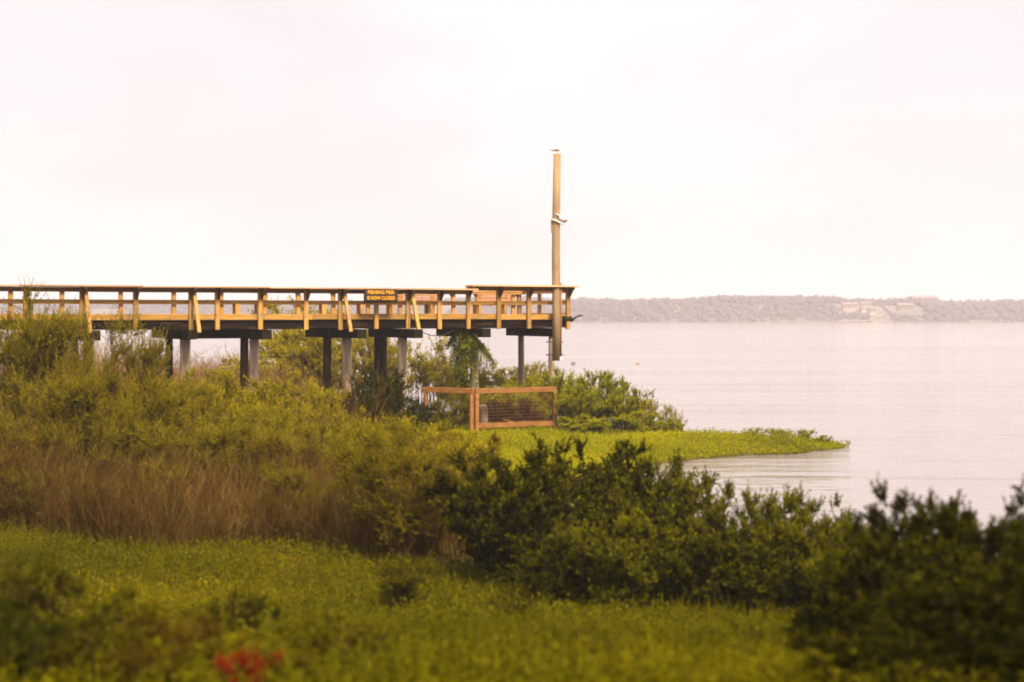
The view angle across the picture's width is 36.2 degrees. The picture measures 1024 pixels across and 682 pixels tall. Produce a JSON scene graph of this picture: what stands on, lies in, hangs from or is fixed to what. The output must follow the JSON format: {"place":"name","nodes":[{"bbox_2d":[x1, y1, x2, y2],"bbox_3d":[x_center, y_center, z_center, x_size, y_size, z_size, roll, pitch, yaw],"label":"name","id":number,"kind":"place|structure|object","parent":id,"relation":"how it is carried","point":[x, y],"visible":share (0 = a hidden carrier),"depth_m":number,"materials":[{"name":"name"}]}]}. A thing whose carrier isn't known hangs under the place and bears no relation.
{"place":"outdoors","nodes":[
{"label":"outdoors","id":0,"kind":"place"},
{"bbox_2d":[3,411,844,679],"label":"ground","id":1,"kind":"structure","parent":0,"point":[726,456],"depth_m":45.08,"materials":[{"name":"green plant"}]},
{"bbox_2d":[0,298,38,451],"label":"shrub","id":2,"kind":"object","parent":1,"relation":"on","point":[5,322],"visible":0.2,"depth_m":32.42,"materials":[{"name":"green plant"}]},
{"bbox_2d":[0,413,66,524],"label":"shrub","id":3,"kind":"object","parent":1,"relation":"on","point":[40,437],"visible":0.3,"depth_m":28.99,"materials":[{"name":"green plant"}]},
{"bbox_2d":[0,461,74,534],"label":"shrub","id":4,"kind":"object","parent":1,"relation":"on","point":[2,485],"visible":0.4,"depth_m":27.41,"materials":[{"name":"brown plant"}]},
{"bbox_2d":[0,585,75,681],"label":"weed clump","id":5,"kind":"object","parent":1,"relation":"on","point":[24,636],"visible":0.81,"depth_m":10.50,"materials":[{"name":"green plant"}]},
{"bbox_2d":[0,277,83,471],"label":"shrub","id":6,"kind":"object","parent":1,"relation":"on","point":[44,338],"visible":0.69,"depth_m":31.28,"materials":[{"name":"green plant"}]},
{"bbox_2d":[0,550,87,640],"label":"weed clump","id":7,"kind":"object","parent":1,"relation":"on","point":[32,594],"visible":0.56,"depth_m":12.42,"materials":[{"name":"green plant"}]},
{"bbox_2d":[3,630,105,681],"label":"weed clump","id":8,"kind":"object","parent":1,"relation":"on","point":[59,656],"visible":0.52,"depth_m":10.53,"materials":[{"name":"green plant"}]},
{"bbox_2d":[0,347,113,522],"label":"shrub","id":9,"kind":"object","parent":1,"relation":"on","point":[86,391],"visible":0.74,"depth_m":29.35,"materials":[{"name":"green plant"}]},
{"bbox_2d":[11,298,106,452],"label":"shrub","id":10,"kind":"object","parent":1,"relation":"on","point":[84,332],"visible":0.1,"depth_m":33.97,"materials":[{"name":"green plant"}]},
{"bbox_2d":[12,604,144,681],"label":"weed clump","id":11,"kind":"object","parent":1,"relation":"on","point":[94,644],"visible":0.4,"depth_m":10.95,"materials":[{"name":"green plant"}]},
{"bbox_2d":[27,388,161,516],"bbox_3d":[-7.734,2.199,29.277,2.143,2.695,2.242,1,1,41],"label":"shrub","id":12,"kind":"object","parent":1,"relation":"on","point":[113,430],"visible":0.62,"depth_m":29.12,"materials":[{"name":"green plant"}]},
{"bbox_2d":[35,576,170,655],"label":"weed clump","id":13,"kind":"object","parent":1,"relation":"on","point":[119,603],"visible":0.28,"depth_m":11.72,"materials":[{"name":"green plant"}]},
{"bbox_2d":[52,300,181,473],"bbox_3d":[-7.980,1.351,31.122,2.380,4.364,2.429,-1,1,-39],"label":"shrub","id":14,"kind":"object","parent":1,"relation":"on","point":[149,356],"visible":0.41,"depth_m":30.97,"materials":[{"name":"green plant"}]},
{"bbox_2d":[90,636,196,681],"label":"weed clump","id":15,"kind":"object","parent":1,"relation":"on","point":[136,662],"visible":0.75,"depth_m":10.18,"materials":[{"name":"green plant"}]},
{"bbox_2d":[97,357,199,478],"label":"shrub","id":16,"kind":"object","parent":1,"relation":"on","point":[162,405],"visible":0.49,"depth_m":30.07,"materials":[{"name":"green plant"}]},
{"bbox_2d":[109,457,194,539],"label":"shrub","id":17,"kind":"object","parent":1,"relation":"on","point":[149,464],"visible":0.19,"depth_m":27.26,"materials":[{"name":"green plant"}]},
{"bbox_2d":[0,333,338,415],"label":"shore reeds","id":18,"kind":"object","parent":1,"relation":"on","point":[176,373],"visible":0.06,"depth_m":60.05,"materials":[{"name":"green plant"}]},
{"bbox_2d":[116,410,235,521],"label":"shrub","id":19,"kind":"object","parent":1,"relation":"on","point":[175,440],"visible":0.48,"depth_m":28.97,"materials":[{"name":"green plant"}]},
{"bbox_2d":[152,362,209,414],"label":"shrub","id":20,"kind":"object","parent":1,"relation":"on","point":[188,374],"visible":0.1,"depth_m":41.93,"materials":[{"name":"green plant"}]},
{"bbox_2d":[124,606,253,668],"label":"weed clump","id":21,"kind":"object","parent":1,"relation":"on","point":[157,628],"visible":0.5,"depth_m":11.14,"materials":[{"name":"green plant"}]},
{"bbox_2d":[189,386,244,458],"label":"shrub","id":22,"kind":"object","parent":1,"relation":"on","point":[219,399],"visible":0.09,"depth_m":37.00,"materials":[{"name":"green plant"}]},
{"bbox_2d":[169,376,266,484],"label":"shrub","id":23,"kind":"object","parent":1,"relation":"on","point":[209,404],"visible":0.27,"depth_m":32.38,"materials":[{"name":"green plant"}]},
{"bbox_2d":[194,365,267,415],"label":"shrub","id":24,"kind":"object","parent":1,"relation":"on","point":[231,389],"visible":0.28,"depth_m":42.28,"materials":[{"name":"green plant"}]},
{"bbox_2d":[0,354,467,475],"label":"stalks","id":25,"kind":"object","parent":1,"relation":"on","point":[345,399],"visible":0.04,"depth_m":42.13,"materials":[{"name":"green plant"}]},
{"bbox_2d":[0,414,475,566],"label":"thicket stalks","id":26,"kind":"object","parent":1,"relation":"on","point":[205,507],"visible":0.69,"depth_m":26.05,"materials":[{"name":"brown plant"}]},
{"bbox_2d":[191,583,285,641],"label":"weed clump","id":27,"kind":"object","parent":1,"relation":"on","point":[254,605],"visible":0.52,"depth_m":14.14,"materials":[{"name":"green plant"}]},
{"bbox_2d":[175,353,312,389],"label":"shrub","id":28,"kind":"object","parent":1,"relation":"on","point":[280,367],"visible":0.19,"depth_m":59.54,"materials":[{"name":"green plant"}]},
{"bbox_2d":[211,643,284,681],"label":"red flower","id":29,"kind":"object","parent":1,"relation":"on","point":[254,669],"visible":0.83,"depth_m":10.02,"materials":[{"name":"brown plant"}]},
{"bbox_2d":[191,406,306,508],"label":"shrub","id":30,"kind":"object","parent":1,"relation":"on","point":[227,435],"visible":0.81,"depth_m":29.46,"materials":[{"name":"green plant"}]},
{"bbox_2d":[225,391,295,441],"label":"shrub","id":31,"kind":"object","parent":1,"relation":"on","point":[248,402],"visible":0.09,"depth_m":38.04,"materials":[{"name":"green plant"}]},
{"bbox_2d":[217,640,325,681],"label":"weed clump","id":32,"kind":"object","parent":1,"relation":"on","point":[299,660],"visible":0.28,"depth_m":11.01,"materials":[{"name":"green plant"}]},
{"bbox_2d":[225,399,323,482],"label":"shrub","id":33,"kind":"object","parent":1,"relation":"on","point":[283,419],"visible":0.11,"depth_m":33.39,"materials":[{"name":"green plant"}]},
{"bbox_2d":[235,367,314,426],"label":"shrub","id":34,"kind":"object","parent":1,"relation":"on","point":[285,393],"visible":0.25,"depth_m":40.71,"materials":[{"name":"green plant"}]},
{"bbox_2d":[218,329,335,382],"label":"shrub","id":35,"kind":"object","parent":1,"relation":"on","point":[284,334],"visible":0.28,"depth_m":62.22,"materials":[{"name":"green plant"}]},
{"bbox_2d":[250,453,325,545],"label":"shrub","id":36,"kind":"object","parent":1,"relation":"on","point":[290,478],"visible":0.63,"depth_m":26.22,"materials":[{"name":"green plant"}]},
{"bbox_2d":[0,284,582,424],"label":"pier","id":37,"kind":"structure","parent":1,"relation":"on","point":[249,330],"depth_m":50.56,"materials":[{"name":"brown wood"}]},
{"bbox_2d":[364,289,397,301],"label":"sign","id":38,"kind":"object","parent":37,"relation":"attached to","point":[380,295],"visible":1,"depth_m":50.43,"materials":[{"name":"paint"}]},
{"bbox_2d":[386,294,436,313],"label":"bench","id":39,"kind":"object","parent":37,"relation":"on","point":[428,309],"visible":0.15,"depth_m":53.47,"materials":[{"name":"brown wood"}]},
{"bbox_2d":[444,328,497,400],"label":"vine","id":40,"kind":"object","parent":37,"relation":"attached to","point":[465,345],"visible":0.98,"depth_m":52.80,"materials":[{"name":"green plant"}]},
{"bbox_2d":[471,293,510,313],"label":"bench","id":41,"kind":"object","parent":37,"relation":"on","point":[488,297],"visible":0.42,"depth_m":54.67,"materials":[{"name":"brown wood"}]},
{"bbox_2d":[546,154,566,360],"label":"utility pole","id":42,"kind":"object","parent":37,"relation":"attached to","point":[558,218],"visible":1,"depth_m":53.47,"materials":[{"name":"brown wood"}]},
{"bbox_2d":[257,404,332,454],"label":"shrub","id":43,"kind":"object","parent":1,"relation":"on","point":[311,416],"visible":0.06,"depth_m":36.08,"materials":[{"name":"green plant"}]},
{"bbox_2d":[247,294,344,379],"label":"shrub","id":44,"kind":"object","parent":1,"relation":"on","point":[274,309],"visible":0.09,"depth_m":65.45,"materials":[{"name":"green plant"}]},
{"bbox_2d":[245,411,355,498],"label":"shrub","id":45,"kind":"object","parent":1,"relation":"on","point":[303,430],"visible":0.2,"depth_m":30.77,"materials":[{"name":"green plant"}]},
{"bbox_2d":[287,477,344,546],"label":"shrub","id":46,"kind":"object","parent":1,"relation":"on","point":[316,496],"visible":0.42,"depth_m":25.85,"materials":[{"name":"green plant"}]},
{"bbox_2d":[289,375,348,435],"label":"shrub","id":47,"kind":"object","parent":1,"relation":"on","point":[313,396],"visible":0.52,"depth_m":39.78,"materials":[{"name":"green plant"}]},
{"bbox_2d":[277,330,373,392],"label":"shrub","id":48,"kind":"object","parent":1,"relation":"on","point":[315,353],"visible":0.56,"depth_m":61.05,"materials":[{"name":"green plant"}]},
{"bbox_2d":[260,601,404,669],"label":"weed clump","id":49,"kind":"object","parent":1,"relation":"on","point":[325,633],"visible":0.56,"depth_m":12.05,"materials":[{"name":"green plant"}]},
{"bbox_2d":[314,406,374,432],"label":"shrub","id":50,"kind":"object","parent":1,"relation":"on","point":[353,421],"visible":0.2,"depth_m":39.19,"materials":[{"name":"green plant"}]},
{"bbox_2d":[331,329,392,398],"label":"shrub","id":51,"kind":"object","parent":1,"relation":"on","point":[361,346],"visible":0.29,"depth_m":63.03,"materials":[{"name":"green plant"}]},
{"bbox_2d":[312,418,422,533],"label":"shrub","id":52,"kind":"object","parent":1,"relation":"on","point":[336,462],"visible":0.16,"depth_m":26.43,"materials":[{"name":"green plant"}]},
{"bbox_2d":[336,360,411,432],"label":"shrub","id":53,"kind":"object","parent":1,"relation":"on","point":[398,403],"visible":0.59,"depth_m":43.96,"materials":[{"name":"green plant"}]},
{"bbox_2d":[368,338,416,393],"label":"shrub","id":54,"kind":"object","parent":1,"relation":"on","point":[392,362],"visible":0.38,"depth_m":62.31,"materials":[{"name":"green plant"}]},
{"bbox_2d":[280,468,511,558],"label":"edge stalks","id":55,"kind":"object","parent":1,"relation":"on","point":[451,536],"visible":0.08,"depth_m":25.29,"materials":[{"name":"plant"}]},
{"bbox_2d":[318,404,490,561],"bbox_3d":[-1.653,2.297,23.987,2.644,2.645,2.528,1,1,42],"label":"shrub","id":56,"kind":"object","parent":1,"relation":"on","point":[396,520],"visible":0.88,"depth_m":23.51,"materials":[{"name":"green plant"}]},
{"bbox_2d":[367,549,444,610],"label":"weed clump","id":57,"kind":"object","parent":1,"relation":"on","point":[401,582],"visible":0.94,"depth_m":19.51,"materials":[{"name":"green plant"}]},
{"bbox_2d":[394,394,447,439],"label":"shrub","id":58,"kind":"object","parent":1,"relation":"on","point":[422,412],"visible":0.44,"depth_m":46.36,"materials":[{"name":"green plant"}]},
{"bbox_2d":[397,334,455,411],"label":"shrub","id":59,"kind":"object","parent":1,"relation":"on","point":[438,346],"visible":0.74,"depth_m":60.85,"materials":[{"name":"green plant"}]},
{"bbox_2d":[386,418,470,504],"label":"shrub","id":60,"kind":"object","parent":1,"relation":"on","point":[440,442],"visible":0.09,"depth_m":30.08,"materials":[{"name":"green plant"}]},
{"bbox_2d":[407,348,459,414],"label":"shrub","id":61,"kind":"object","parent":1,"relation":"on","point":[430,365],"visible":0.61,"depth_m":60.22,"materials":[{"name":"green plant"}]},
{"bbox_2d":[425,391,482,431],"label":"shrub","id":62,"kind":"object","parent":1,"relation":"on","point":[455,413],"visible":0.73,"depth_m":50.62,"materials":[{"name":"green plant"}]},
{"bbox_2d":[441,427,505,488],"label":"shrub","id":63,"kind":"object","parent":1,"relation":"on","point":[480,446],"visible":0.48,"depth_m":32.72,"materials":[{"name":"green plant"}]},
{"bbox_2d":[423,386,555,433],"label":"wire fence","id":64,"kind":"object","parent":1,"relation":"on","point":[474,402],"visible":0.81,"depth_m":50.59,"materials":[{"name":"brown wood"}]},
{"bbox_2d":[457,361,525,396],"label":"shrub","id":65,"kind":"object","parent":1,"relation":"on","point":[497,377],"visible":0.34,"depth_m":59.05,"materials":[{"name":"green plant"}]},
{"bbox_2d":[420,448,581,568],"bbox_3d":[-0.091,2.590,23.392,2.392,2.047,2.272,0,1,17],"label":"shrub","id":66,"kind":"object","parent":1,"relation":"on","point":[442,482],"visible":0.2,"depth_m":22.95,"materials":[{"name":"green plant"}]},
{"bbox_2d":[485,397,517,429],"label":"shrub","id":67,"kind":"object","parent":1,"relation":"on","point":[508,408],"visible":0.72,"depth_m":51.55,"materials":[{"name":"green plant"}]},
{"bbox_2d":[481,589,534,623],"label":"weed clump","id":68,"kind":"object","parent":1,"relation":"on","point":[511,597],"visible":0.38,"depth_m":17.64,"materials":[{"name":"green plant"}]},
{"bbox_2d":[479,383,539,421],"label":"shrub","id":69,"kind":"object","parent":1,"relation":"on","point":[516,398],"visible":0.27,"depth_m":52.62,"materials":[{"name":"green plant"}]},
{"bbox_2d":[0,501,1023,681],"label":"meadow grass","id":70,"kind":"structure","parent":1,"relation":"on","point":[616,661],"depth_m":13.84,"materials":[{"name":"green plant"}]},
{"bbox_2d":[490,379,546,420],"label":"shrub","id":71,"kind":"object","parent":1,"relation":"on","point":[529,384],"visible":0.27,"depth_m":53.24,"materials":[{"name":"green plant"}]},
{"bbox_2d":[429,427,622,589],"bbox_3d":[0.200,2.409,21.997,2.757,2.489,2.308,0,1,0],"label":"shrub","id":72,"kind":"object","parent":1,"relation":"on","point":[476,499],"visible":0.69,"depth_m":21.78,"materials":[{"name":"green plant"}]},
{"bbox_2d":[493,360,559,385],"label":"shrub","id":73,"kind":"object","parent":1,"relation":"on","point":[532,371],"visible":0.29,"depth_m":59.57,"materials":[{"name":"green plant"}]},
{"bbox_2d":[520,382,565,426],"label":"shrub","id":74,"kind":"object","parent":1,"relation":"on","point":[531,402],"visible":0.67,"depth_m":52.30,"materials":[{"name":"green plant"}]},
{"bbox_2d":[528,364,589,422],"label":"shrub","id":75,"kind":"object","parent":1,"relation":"on","point":[568,380],"visible":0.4,"depth_m":52.79,"materials":[{"name":"green plant"}]},
{"bbox_2d":[505,516,614,609],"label":"shrub","id":76,"kind":"object","parent":1,"relation":"on","point":[562,578],"visible":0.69,"depth_m":20.18,"materials":[{"name":"green plant"}]},
{"bbox_2d":[537,383,606,426],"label":"shrub","id":77,"kind":"object","parent":1,"relation":"on","point":[592,406],"visible":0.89,"depth_m":51.09,"materials":[{"name":"green plant"}]},
{"bbox_2d":[323,415,847,500],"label":"spit plants","id":78,"kind":"object","parent":1,"relation":"on","point":[516,440],"visible":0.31,"depth_m":47.25,"materials":[{"name":"green plant"}]},
{"bbox_2d":[557,413,618,432],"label":"shrub","id":79,"kind":"object","parent":1,"relation":"on","point":[593,424],"visible":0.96,"depth_m":50.10,"materials":[{"name":"green plant"}]},
{"bbox_2d":[564,367,631,427],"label":"shrub","id":80,"kind":"object","parent":1,"relation":"on","point":[606,378],"visible":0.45,"depth_m":52.09,"materials":[{"name":"green plant"}]},
{"bbox_2d":[548,436,672,541],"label":"shrub","id":81,"kind":"object","parent":1,"relation":"on","point":[611,469],"visible":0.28,"depth_m":23.33,"materials":[{"name":"green plant"}]},
{"bbox_2d":[599,384,655,430],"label":"shrub","id":82,"kind":"object","parent":1,"relation":"on","point":[631,403],"visible":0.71,"depth_m":51.30,"materials":[{"name":"green plant"}]},
{"bbox_2d":[559,500,699,609],"bbox_3d":[1.464,2.820,19.802,1.919,1.633,1.601,1,1,33],"label":"shrub","id":83,"kind":"object","parent":1,"relation":"on","point":[640,538],"visible":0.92,"depth_m":19.63,"materials":[{"name":"green plant"}]},
{"bbox_2d":[612,410,674,432],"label":"shrub","id":84,"kind":"object","parent":1,"relation":"on","point":[631,422],"visible":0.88,"depth_m":49.97,"materials":[{"name":"green plant"}]},
{"bbox_2d":[605,447,737,570],"bbox_3d":[2.325,2.611,22.856,1.776,2.075,1.941,1,1,34],"label":"shrub","id":85,"kind":"object","parent":1,"relation":"on","point":[680,486],"visible":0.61,"depth_m":22.83,"materials":[{"name":"green plant"}]},
{"bbox_2d":[655,418,687,433],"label":"shrub","id":86,"kind":"object","parent":1,"relation":"on","point":[672,424],"visible":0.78,"depth_m":49.66,"materials":[{"name":"green plant"}]},
{"bbox_2d":[633,516,765,615],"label":"shrub","id":87,"kind":"object","parent":1,"relation":"on","point":[695,550],"visible":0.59,"depth_m":19.37,"materials":[{"name":"green plant"}]},
{"bbox_2d":[684,475,772,593],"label":"shrub","id":88,"kind":"object","parent":1,"relation":"on","point":[716,516],"visible":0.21,"depth_m":20.51,"materials":[{"name":"green plant"}]},
{"bbox_2d":[687,610,804,651],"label":"weed clump","id":89,"kind":"object","parent":1,"relation":"on","point":[740,625],"visible":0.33,"depth_m":14.17,"materials":[{"name":"green plant"}]},
{"bbox_2d":[693,523,831,618],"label":"shrub","id":90,"kind":"object","parent":1,"relation":"on","point":[759,569],"visible":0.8,"depth_m":18.85,"materials":[{"name":"green plant"}]},
{"bbox_2d":[728,479,825,598],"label":"shrub","id":91,"kind":"object","parent":1,"relation":"on","point":[758,523],"visible":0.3,"depth_m":20.14,"materials":[{"name":"green plant"}]},
{"bbox_2d":[767,490,871,606],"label":"shrub","id":92,"kind":"object","parent":1,"relation":"on","point":[824,525],"visible":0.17,"depth_m":19.73,"materials":[{"name":"green plant"}]},
{"bbox_2d":[781,597,876,649],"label":"shrub","id":93,"kind":"object","parent":1,"relation":"on","point":[812,620],"visible":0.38,"depth_m":13.46,"materials":[{"name":"green plant"}]},
{"bbox_2d":[798,510,885,613],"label":"shrub","id":94,"kind":"object","parent":1,"relation":"on","point":[839,539],"visible":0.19,"depth_m":17.81,"materials":[{"name":"green plant"}]},
{"bbox_2d":[809,549,887,641],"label":"shrub","id":95,"kind":"object","parent":1,"relation":"on","point":[861,580],"visible":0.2,"depth_m":13.55,"materials":[{"name":"green plant"}]},
{"bbox_2d":[784,615,971,681],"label":"shrub","id":96,"kind":"object","parent":1,"relation":"on","point":[871,646],"visible":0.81,"depth_m":9.72,"materials":[{"name":"green plant"}]},
{"bbox_2d":[818,471,999,637],"bbox_3d":[3.375,1.997,12.969,1.492,1.749,1.491,-1,1,-29],"label":"shrub","id":97,"kind":"object","parent":1,"relation":"on","point":[884,535],"visible":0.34,"depth_m":12.97,"materials":[{"name":"green plant"}]},
{"bbox_2d":[840,581,1023,681],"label":"shrub","id":98,"kind":"object","parent":1,"relation":"on","point":[901,621],"visible":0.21,"depth_m":10.44,"materials":[{"name":"green plant"}]},
{"bbox_2d":[853,521,1023,640],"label":"shrub","id":99,"kind":"object","parent":1,"relation":"on","point":[948,574],"visible":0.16,"depth_m":11.64,"materials":[{"name":"green plant"}]},
{"bbox_2d":[878,559,1023,681],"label":"shrub","id":100,"kind":"object","parent":1,"relation":"on","point":[972,602],"visible":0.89,"depth_m":10.08,"materials":[{"name":"green plant"}]},
{"bbox_2d":[910,473,1023,592],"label":"shrub","id":101,"kind":"object","parent":1,"relation":"on","point":[993,531],"visible":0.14,"depth_m":12.43,"materials":[{"name":"green plant"}]},
{"bbox_2d":[953,510,1023,629],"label":"shrub","id":102,"kind":"object","parent":1,"relation":"on","point":[1010,541],"visible":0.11,"depth_m":12.06,"materials":[{"name":"green plant"}]},
{"bbox_2d":[0,322,1023,555],"bbox_3d":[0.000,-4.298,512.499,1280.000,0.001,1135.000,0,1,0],"label":"water","id":103,"kind":"structure","parent":0,"point":[918,408],"depth_m":88.28,"materials":[{"name":"grey liquid"}]},
{"bbox_2d":[0,0,1023,301],"label":"sky","id":104,"kind":"structure","parent":0,"point":[850,149],"materials":[{"name":"white"}]},
{"bbox_2d":[4,301,1023,321],"bbox_3d":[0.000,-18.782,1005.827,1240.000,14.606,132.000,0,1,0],"label":"hills","id":105,"kind":"structure","parent":0,"point":[919,310],"depth_m":974.45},
{"bbox_2d":[0,294,1023,321],"bbox_3d":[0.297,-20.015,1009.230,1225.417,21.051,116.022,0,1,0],"label":"woods","id":106,"kind":"object","parent":105,"relation":"on","point":[642,310],"visible":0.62,"depth_m":977.75,"materials":[{"name":"grey plant"}]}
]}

